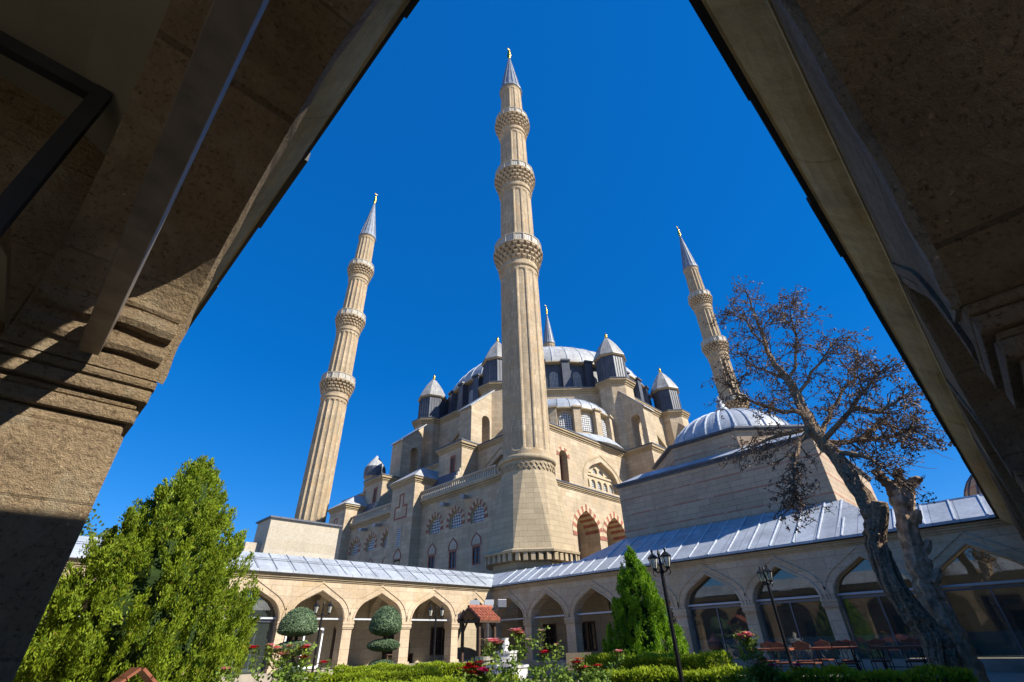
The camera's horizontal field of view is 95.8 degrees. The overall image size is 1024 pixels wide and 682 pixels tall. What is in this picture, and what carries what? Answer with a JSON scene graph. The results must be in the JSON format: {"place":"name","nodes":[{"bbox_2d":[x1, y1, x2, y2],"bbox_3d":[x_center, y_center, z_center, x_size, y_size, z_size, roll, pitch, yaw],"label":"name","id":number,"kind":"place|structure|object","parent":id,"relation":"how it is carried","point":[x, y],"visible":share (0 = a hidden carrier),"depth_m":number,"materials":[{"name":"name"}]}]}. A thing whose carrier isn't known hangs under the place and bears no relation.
{"place":"outdoors","nodes":[
{"label":"outdoors","id":0,"kind":"place"},
{"bbox_2d":[385,643,413,662],"bbox_3d":[-6.494,17.844,26.434,1.800,0.970,0.495,28,-43,-37],"label":"bench","id":1,"kind":"object","parent":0,"point":[410,657],"visible":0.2,"depth_m":26.68,"materials":[{"name":"brown wood"}]},
{"bbox_2d":[82,0,970,546],"label":"sky","id":2,"kind":"structure","parent":0,"point":[641,129],"materials":[{"name":"blue"}]},
{"bbox_2d":[528,675,583,681],"bbox_3d":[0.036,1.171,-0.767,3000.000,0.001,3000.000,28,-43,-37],"label":"ground","id":3,"kind":"structure","parent":0,"point":[546,678],"depth_m":22.74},
{"bbox_2d":[79,503,119,537],"bbox_3d":[-30.138,15.359,30.051,8.310,11.611,8.964,28,-43,-37],"label":"tree","id":4,"kind":"object","parent":3,"relation":"on","point":[101,534],"visible":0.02,"depth_m":33.00,"materials":[{"name":"green plant"}]},
{"bbox_2d":[112,667,157,681],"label":"wooden cover","id":5,"kind":"object","parent":3,"relation":"on","point":[145,674],"visible":1,"depth_m":5.35,"materials":[{"name":"brown wood"}]},
{"bbox_2d":[13,454,262,681],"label":"arborvitae","id":6,"kind":"object","parent":3,"relation":"on","point":[157,596],"visible":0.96,"depth_m":7.44,"materials":[{"name":"green plant"}]},
{"bbox_2d":[0,0,419,681],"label":"arcade","id":7,"kind":"object","parent":3,"relation":"on","point":[154,156],"visible":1,"depth_m":2.44,"materials":[{"name":"stone"}]},
{"bbox_2d":[32,536,494,681],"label":"arcade","id":8,"kind":"object","parent":3,"relation":"on","point":[358,594],"visible":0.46,"depth_m":24.34,"materials":[{"name":"stone"}]},
{"bbox_2d":[229,620,273,672],"bbox_3d":[-11.512,12.771,19.353,2.640,1.890,0.040,28,-43,-37],"label":"window frame","id":9,"kind":"structure","parent":8,"relation":"in","point":[258,620],"depth_m":20.31,"materials":[{"name":"grey paint"}]},
{"bbox_2d":[280,636,292,661],"bbox_3d":[-11.609,15.188,23.172,1.060,1.460,0.200,28,-43,-37],"label":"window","id":10,"kind":"structure","parent":8,"relation":"in","point":[287,639],"depth_m":23.51,"materials":[{"name":"black glass"}]},
{"bbox_2d":[242,515,341,594],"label":"stone block","id":11,"kind":"structure","parent":8,"relation":"on","point":[289,536],"depth_m":24.95,"materials":[{"name":"beige stone"}]},
{"bbox_2d":[329,627,351,659],"bbox_3d":[-9.313,16.383,25.104,1.060,1.460,0.200,28,-43,-37],"label":"window","id":12,"kind":"structure","parent":8,"relation":"in","point":[334,632],"depth_m":24.83,"materials":[{"name":"black glass"}]},
{"bbox_2d":[385,635,393,656],"bbox_3d":[-6.939,17.619,27.102,1.060,1.460,0.200,28,-43,-37],"label":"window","id":13,"kind":"structure","parent":8,"relation":"in","point":[392,636],"depth_m":27.10,"materials":[{"name":"black glass"}]},
{"bbox_2d":[429,627,444,654],"bbox_3d":[-4.721,18.774,28.968,1.060,1.460,0.200,28,-43,-37],"label":"window","id":14,"kind":"structure","parent":8,"relation":"in","point":[439,633],"depth_m":29.00,"materials":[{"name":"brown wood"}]},
{"bbox_2d":[215,640,333,681],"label":"rose bush","id":15,"kind":"object","parent":3,"relation":"on","point":[302,661],"visible":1,"depth_m":6.84,"materials":[{"name":"green plant"}]},
{"bbox_2d":[274,607,317,681],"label":"topiary","id":16,"kind":"object","parent":3,"relation":"on","point":[296,623],"visible":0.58,"depth_m":13.93,"materials":[{"name":"green plant"}]},
{"bbox_2d":[311,601,332,672],"bbox_3d":[-6.814,10.702,16.121,0.684,2.925,0.246,10,-35,-17],"label":"street lamp","id":17,"kind":"object","parent":3,"relation":"on","point":[329,607],"visible":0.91,"depth_m":16.62,"materials":[{"name":"black metal"}]},
{"bbox_2d":[294,193,377,522],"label":"minaret","id":18,"kind":"object","parent":3,"relation":"on","point":[337,384],"visible":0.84,"depth_m":73.96,"materials":[{"name":"stone"}]},
{"bbox_2d":[292,666,441,681],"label":"hedge","id":19,"kind":"object","parent":3,"relation":"on","point":[407,675],"visible":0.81,"depth_m":12.18,"materials":[{"name":"green plant"}]},
{"bbox_2d":[367,605,401,668],"bbox_3d":[-4.295,10.318,15.404,1.136,2.657,1.128,28,-43,-37],"label":"topiary","id":20,"kind":"object","parent":3,"relation":"on","point":[385,621],"visible":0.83,"depth_m":15.44,"materials":[{"name":"green plant"}]},
{"bbox_2d":[332,659,473,678],"bbox_3d":[-3.192,10.163,13.815,4.276,1.072,1.197,4,-34,-9],"label":"hedge","id":21,"kind":"object","parent":3,"relation":"on","point":[448,668],"visible":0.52,"depth_m":13.75,"materials":[{"name":"green plant"}]},
{"bbox_2d":[286,671,519,681],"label":"hedge","id":22,"kind":"object","parent":3,"relation":"on","point":[431,678],"visible":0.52,"depth_m":9.44,"materials":[{"name":"green plant"}]},
{"bbox_2d":[428,605,444,660],"bbox_3d":[-3.053,11.999,18.204,0.686,2.845,0.246,4,-34,-8],"label":"street lamp","id":23,"kind":"object","parent":3,"relation":"on","point":[430,610],"visible":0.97,"depth_m":18.71,"materials":[{"name":"black metal"}]},
{"bbox_2d":[456,658,496,681],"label":"rose bush","id":24,"kind":"object","parent":3,"relation":"on","point":[473,674],"visible":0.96,"depth_m":6.88,"materials":[{"name":"green plant"}]},
{"bbox_2d":[457,604,499,662],"bbox_3d":[-1.065,10.193,15.296,1.056,2.575,1.259,28,-43,-37],"label":"well canopy","id":25,"kind":"object","parent":3,"relation":"on","point":[478,616],"visible":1,"depth_m":15.50,"materials":[{"name":"tile"}]},
{"bbox_2d":[475,638,493,664],"bbox_3d":[-0.839,10.354,14.652,0.680,1.588,0.680,28,-43,-37],"label":"flower pot","id":26,"kind":"object","parent":3,"relation":"on","point":[485,657],"visible":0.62,"depth_m":14.70,"materials":[{"name":"stone"}]},
{"bbox_2d":[470,599,505,643],"bbox_3d":[-1.327,16.542,25.905,2.097,3.600,0.440,1,-33,-4],"label":"floodlight mast","id":27,"kind":"object","parent":3,"relation":"on","point":[501,603],"visible":0.57,"depth_m":26.74,"materials":[{"name":"white metal"}]},
{"bbox_2d":[485,638,528,679],"bbox_3d":[-0.179,9.131,12.786,1.293,1.555,1.293,28,-43,-37],"label":"fountain","id":28,"kind":"object","parent":3,"relation":"on","point":[523,672],"visible":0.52,"depth_m":12.69,"materials":[{"name":"white stone"}]},
{"bbox_2d":[479,628,535,681],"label":"rose bush","id":29,"kind":"object","parent":3,"relation":"on","point":[513,661],"visible":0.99,"depth_m":7.03,"materials":[{"name":"green plant"}]},
{"bbox_2d":[327,333,689,659],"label":"mosque","id":30,"kind":"structure","parent":3,"relation":"on","point":[429,500],"depth_m":52.28,"materials":[{"name":"stone"}]},
{"bbox_2d":[351,541,357,555],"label":"window","id":31,"kind":"structure","parent":30,"relation":"in","point":[355,547],"depth_m":53.96,"materials":[{"name":"glass"}]},
{"bbox_2d":[367,536,374,550],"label":"window","id":32,"kind":"structure","parent":30,"relation":"in","point":[370,546],"depth_m":51.92,"materials":[{"name":"glass"}]},
{"bbox_2d":[384,533,387,546],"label":"window","id":33,"kind":"structure","parent":30,"relation":"in","point":[385,541],"depth_m":50.08,"materials":[{"name":"glass"}]},
{"bbox_2d":[427,555,434,568],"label":"window","id":34,"kind":"structure","parent":30,"relation":"in","point":[431,559],"depth_m":43.09,"materials":[{"name":"red glass"}]},
{"bbox_2d":[430,517,439,534],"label":"window","id":35,"kind":"structure","parent":30,"relation":"in","point":[435,526],"depth_m":44.97,"materials":[{"name":"glass"}]},
{"bbox_2d":[448,550,456,569],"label":"window","id":36,"kind":"structure","parent":30,"relation":"in","point":[452,554],"depth_m":41.16,"materials":[{"name":"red glass"}]},
{"bbox_2d":[450,511,461,528],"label":"window","id":37,"kind":"structure","parent":30,"relation":"in","point":[456,519],"depth_m":43.09,"materials":[{"name":"glass"}]},
{"bbox_2d":[472,545,480,564],"bbox_3d":[-2.985,18.161,39.245,0.150,1.500,1.100,28,-43,-37],"label":"window","id":38,"kind":"structure","parent":30,"relation":"in","point":[475,549],"depth_m":39.29,"materials":[{"name":"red glass"}]},
{"bbox_2d":[472,504,483,522],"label":"window","id":39,"kind":"structure","parent":30,"relation":"in","point":[478,513],"depth_m":41.28,"materials":[{"name":"glass"}]},
{"bbox_2d":[482,447,502,472],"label":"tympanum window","id":40,"kind":"structure","parent":30,"relation":"in","point":[497,468],"depth_m":47.85,"materials":[{"name":"stone"}]},
{"bbox_2d":[559,454,563,480],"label":"window","id":41,"kind":"structure","parent":30,"relation":"in","point":[561,469],"depth_m":45.45,"materials":[{"name":"white glass"}]},
{"bbox_2d":[583,455,620,493],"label":"tympanum window","id":42,"kind":"structure","parent":30,"relation":"in","point":[598,478],"depth_m":49.17,"materials":[{"name":"stone"}]},
{"bbox_2d":[484,47,579,658],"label":"minaret","id":43,"kind":"object","parent":3,"relation":"on","point":[531,527],"visible":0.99,"depth_m":40.88,"materials":[{"name":"stone"}]},
{"bbox_2d":[521,625,568,681],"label":"rose bush","id":44,"kind":"object","parent":3,"relation":"on","point":[536,671],"visible":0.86,"depth_m":7.78,"materials":[{"name":"green plant"}]},
{"bbox_2d":[543,305,554,346],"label":"minaret","id":45,"kind":"object","parent":3,"relation":"on","point":[548,340],"visible":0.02,"depth_m":130.63,"materials":[{"name":"metal"}]},
{"bbox_2d":[554,649,624,681],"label":"rose bush","id":46,"kind":"object","parent":3,"relation":"on","point":[596,674],"visible":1,"depth_m":7.59,"materials":[{"name":"green plant"}]},
{"bbox_2d":[601,545,689,655],"bbox_3d":[3.448,7.508,12.501,2.299,3.770,2.259,28,-43,-37],"label":"cypress","id":47,"kind":"object","parent":3,"relation":"on","point":[640,618],"visible":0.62,"depth_m":12.20,"materials":[{"name":"green plant"}]},
{"bbox_2d":[581,649,735,678],"bbox_3d":[3.252,7.785,10.625,0.992,1.219,3.906,22,-40,-32],"label":"hedge","id":48,"kind":"object","parent":3,"relation":"on","point":[707,660],"visible":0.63,"depth_m":10.32,"materials":[{"name":"green plant"}]},
{"bbox_2d":[647,547,683,681],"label":"street lamp","id":49,"kind":"object","parent":3,"relation":"on","point":[654,559],"visible":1,"depth_m":8.75,"materials":[{"name":"black metal"}]},
{"bbox_2d":[676,226,749,408],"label":"minaret","id":50,"kind":"object","parent":3,"relation":"on","point":[700,300],"visible":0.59,"depth_m":95.58,"materials":[{"name":"stone"}]},
{"bbox_2d":[613,396,900,656],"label":"domed block","id":51,"kind":"structure","parent":3,"relation":"on","point":[688,482],"depth_m":23.56,"materials":[{"name":"stone"}]},
{"bbox_2d":[492,494,1023,675],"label":"arcade","id":52,"kind":"object","parent":3,"relation":"on","point":[976,555],"visible":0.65,"depth_m":18.82,"materials":[{"name":"stone"}]},
{"bbox_2d":[543,623,557,651],"bbox_3d":[2.439,18.617,29.066,0.200,1.460,1.060,28,-43,-37],"label":"window","id":53,"kind":"structure","parent":52,"relation":"in","point":[551,637],"depth_m":29.14,"materials":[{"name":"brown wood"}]},
{"bbox_2d":[582,621,597,650],"bbox_3d":[4.576,17.386,27.288,0.200,1.460,1.060,28,-43,-37],"label":"window","id":54,"kind":"structure","parent":52,"relation":"in","point":[590,644],"depth_m":27.29,"materials":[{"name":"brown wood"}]},
{"bbox_2d":[690,604,740,656],"bbox_3d":[8.946,12.375,19.713,0.040,1.890,2.500,28,-43,-37],"label":"window frame","id":55,"kind":"structure","parent":52,"relation":"in","point":[716,607],"depth_m":20.14,"materials":[{"name":"grey paint"}]},
{"bbox_2d":[758,598,835,657],"bbox_3d":[11.075,11.148,17.941,0.040,1.890,2.460,28,-43,-37],"label":"window frame","id":56,"kind":"structure","parent":52,"relation":"in","point":[805,600],"depth_m":18.36,"materials":[{"name":"grey paint"}]},
{"bbox_2d":[840,591,915,657],"bbox_3d":[13.198,9.925,16.175,0.040,1.890,2.480,28,-43,-37],"label":"window frame","id":57,"kind":"structure","parent":52,"relation":"in","point":[874,595],"depth_m":16.69,"materials":[{"name":"grey paint"}]},
{"bbox_2d":[883,602,918,645],"bbox_3d":[15.528,11.076,18.179,0.200,1.460,1.060,28,-43,-37],"label":"window","id":58,"kind":"structure","parent":52,"relation":"in","point":[904,632],"depth_m":18.33,"materials":[{"name":"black glass"}]},
{"bbox_2d":[943,584,1023,653],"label":"window frame","id":59,"kind":"structure","parent":52,"relation":"in","point":[1011,585],"depth_m":14.75,"materials":[{"name":"grey paint"}]},
{"bbox_2d":[980,594,1023,643],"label":"window","id":60,"kind":"structure","parent":52,"relation":"in","point":[1012,606],"depth_m":16.47,"materials":[{"name":"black glass"}]},
{"bbox_2d":[733,629,806,681],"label":"rose bush","id":61,"kind":"object","parent":3,"relation":"on","point":[768,669],"visible":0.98,"depth_m":7.83,"materials":[{"name":"green plant"}]},
{"bbox_2d":[756,564,792,667],"bbox_3d":[6.376,6.896,10.927,0.219,2.915,0.536,0,-33,-3],"label":"street lamp","id":62,"kind":"object","parent":3,"relation":"on","point":[765,575],"visible":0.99,"depth_m":11.33,"materials":[{"name":"black metal"}]},
{"bbox_2d":[605,662,979,681],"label":"hedge","id":63,"kind":"object","parent":3,"relation":"on","point":[929,672],"visible":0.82,"depth_m":7.48,"materials":[{"name":"green plant"}]},
{"bbox_2d":[701,275,964,677],"bbox_3d":[7.528,2.293,11.247,5.005,10.994,3.676,-17,-36,21],"label":"dead tree","id":64,"kind":"object","parent":3,"relation":"on","point":[931,635],"visible":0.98,"depth_m":10.94,"materials":[{"name":"brown plant"}]},
{"bbox_2d":[689,0,1023,540],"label":"arch","id":65,"kind":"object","parent":3,"relation":"on","point":[895,128],"visible":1,"depth_m":1.82,"materials":[{"name":"stone"}]},
{"bbox_2d":[874,469,990,681],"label":"tree stump","id":66,"kind":"object","parent":3,"relation":"on","point":[926,580],"visible":0.81,"depth_m":9.40,"materials":[{"name":"brown wood"}]},
{"bbox_2d":[565,652,590,674],"bbox_3d":[2.695,13.236,18.718,1.039,1.037,0.485,-10,-34,13],"label":"stone bench","id":67,"kind":"object","parent":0,"point":[570,657],"visible":0.15,"depth_m":19.10,"materials":[{"name":"beige stone"}]},
{"bbox_2d":[740,670,1023,681],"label":"pavement","id":68,"kind":"structure","parent":0,"point":[1005,676],"depth_m":12.35,"materials":[{"name":"grey stone"}]},
{"bbox_2d":[760,641,781,671],"bbox_3d":[7.678,9.496,13.772,0.421,0.941,0.484,-22,-38,28],"label":"cafe chair","id":69,"kind":"object","parent":68,"relation":"on","point":[765,644],"visible":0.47,"depth_m":14.07,"materials":[{"name":"red wood"}]},
{"bbox_2d":[750,648,794,666],"bbox_3d":[7.457,9.136,13.070,1.140,0.769,0.760,-26,-40,32],"label":"cafe table","id":70,"kind":"object","parent":68,"relation":"on","point":[769,649],"visible":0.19,"depth_m":13.03,"materials":[{"name":"brown wood"}]},
{"bbox_2d":[769,641,796,670],"bbox_3d":[7.452,8.753,12.628,0.421,0.941,0.484,-28,-42,34],"label":"cafe chair","id":71,"kind":"object","parent":68,"relation":"on","point":[774,645],"visible":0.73,"depth_m":12.66,"materials":[{"name":"red wood"}]},
{"bbox_2d":[791,641,814,667],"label":"cafe chair","id":72,"kind":"object","parent":68,"relation":"on","point":[802,660],"visible":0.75,"depth_m":13.35,"materials":[{"name":"red wood"}]},
{"bbox_2d":[792,641,822,667],"bbox_3d":[7.866,8.476,12.224,0.484,0.941,0.421,23,-41,-33],"label":"cafe chair","id":73,"kind":"object","parent":68,"relation":"on","point":[800,644],"visible":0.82,"depth_m":12.22,"materials":[{"name":"red wood"}]},
{"bbox_2d":[814,640,835,675],"bbox_3d":[9.163,9.342,13.608,0.484,0.941,0.421,23,-41,-33],"label":"cafe chair","id":74,"kind":"object","parent":68,"relation":"on","point":[820,642],"visible":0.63,"depth_m":13.84,"materials":[{"name":"red wood"}]},
{"bbox_2d":[810,646,860,675],"bbox_3d":[8.796,8.677,12.432,1.140,0.769,0.760,-24,-39,30],"label":"cafe table","id":75,"kind":"object","parent":68,"relation":"on","point":[830,648],"visible":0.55,"depth_m":12.47,"materials":[{"name":"red wood"}]},
{"bbox_2d":[830,640,859,676],"bbox_3d":[8.501,8.149,11.756,0.421,0.941,0.484,-22,-38,28],"label":"cafe chair","id":76,"kind":"object","parent":68,"relation":"on","point":[837,643],"visible":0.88,"depth_m":11.74,"materials":[{"name":"red wood"}]},
{"bbox_2d":[841,639,864,670],"bbox_3d":[9.318,8.746,12.705,0.421,0.941,0.484,-26,-40,32],"label":"cafe chair","id":77,"kind":"object","parent":68,"relation":"on","point":[851,643],"visible":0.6,"depth_m":12.89,"materials":[{"name":"red wood"}]},
{"bbox_2d":[866,638,895,669],"bbox_3d":[9.861,8.511,12.373,0.421,0.941,0.484,-28,-42,34],"label":"cafe chair","id":78,"kind":"object","parent":68,"relation":"on","point":[873,641],"visible":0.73,"depth_m":12.59,"materials":[{"name":"red wood"}]},
{"bbox_2d":[869,645,927,669],"bbox_3d":[9.744,8.014,11.465,1.140,0.769,0.760,-28,-42,34],"label":"cafe table","id":79,"kind":"object","parent":68,"relation":"on","point":[886,666],"visible":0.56,"depth_m":11.52,"materials":[{"name":"brown wood"}]},
{"bbox_2d":[901,637,927,667],"bbox_3d":[10.352,8.150,11.845,0.484,0.941,0.421,26,-42,-35],"label":"cafe chair","id":80,"kind":"object","parent":68,"relation":"on","point":[909,640],"visible":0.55,"depth_m":12.10,"materials":[{"name":"red wood"}]},
{"bbox_2d":[964,475,981,496],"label":"dome","id":81,"kind":"structure","parent":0,"point":[971,487],"depth_m":24.67,"materials":[{"name":"metal"}]},
{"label":"path","id":82,"kind":"structure","parent":0,"visible":0},
{"bbox_2d":[708,633,722,657],"bbox_3d":[8.126,12.443,18.254,0.680,1.580,0.680,28,-43,-37],"label":"brazier","id":83,"kind":"object","parent":82,"relation":"on","point":[713,644],"visible":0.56,"depth_m":18.33,"materials":[{"name":"metal"}]}
]}

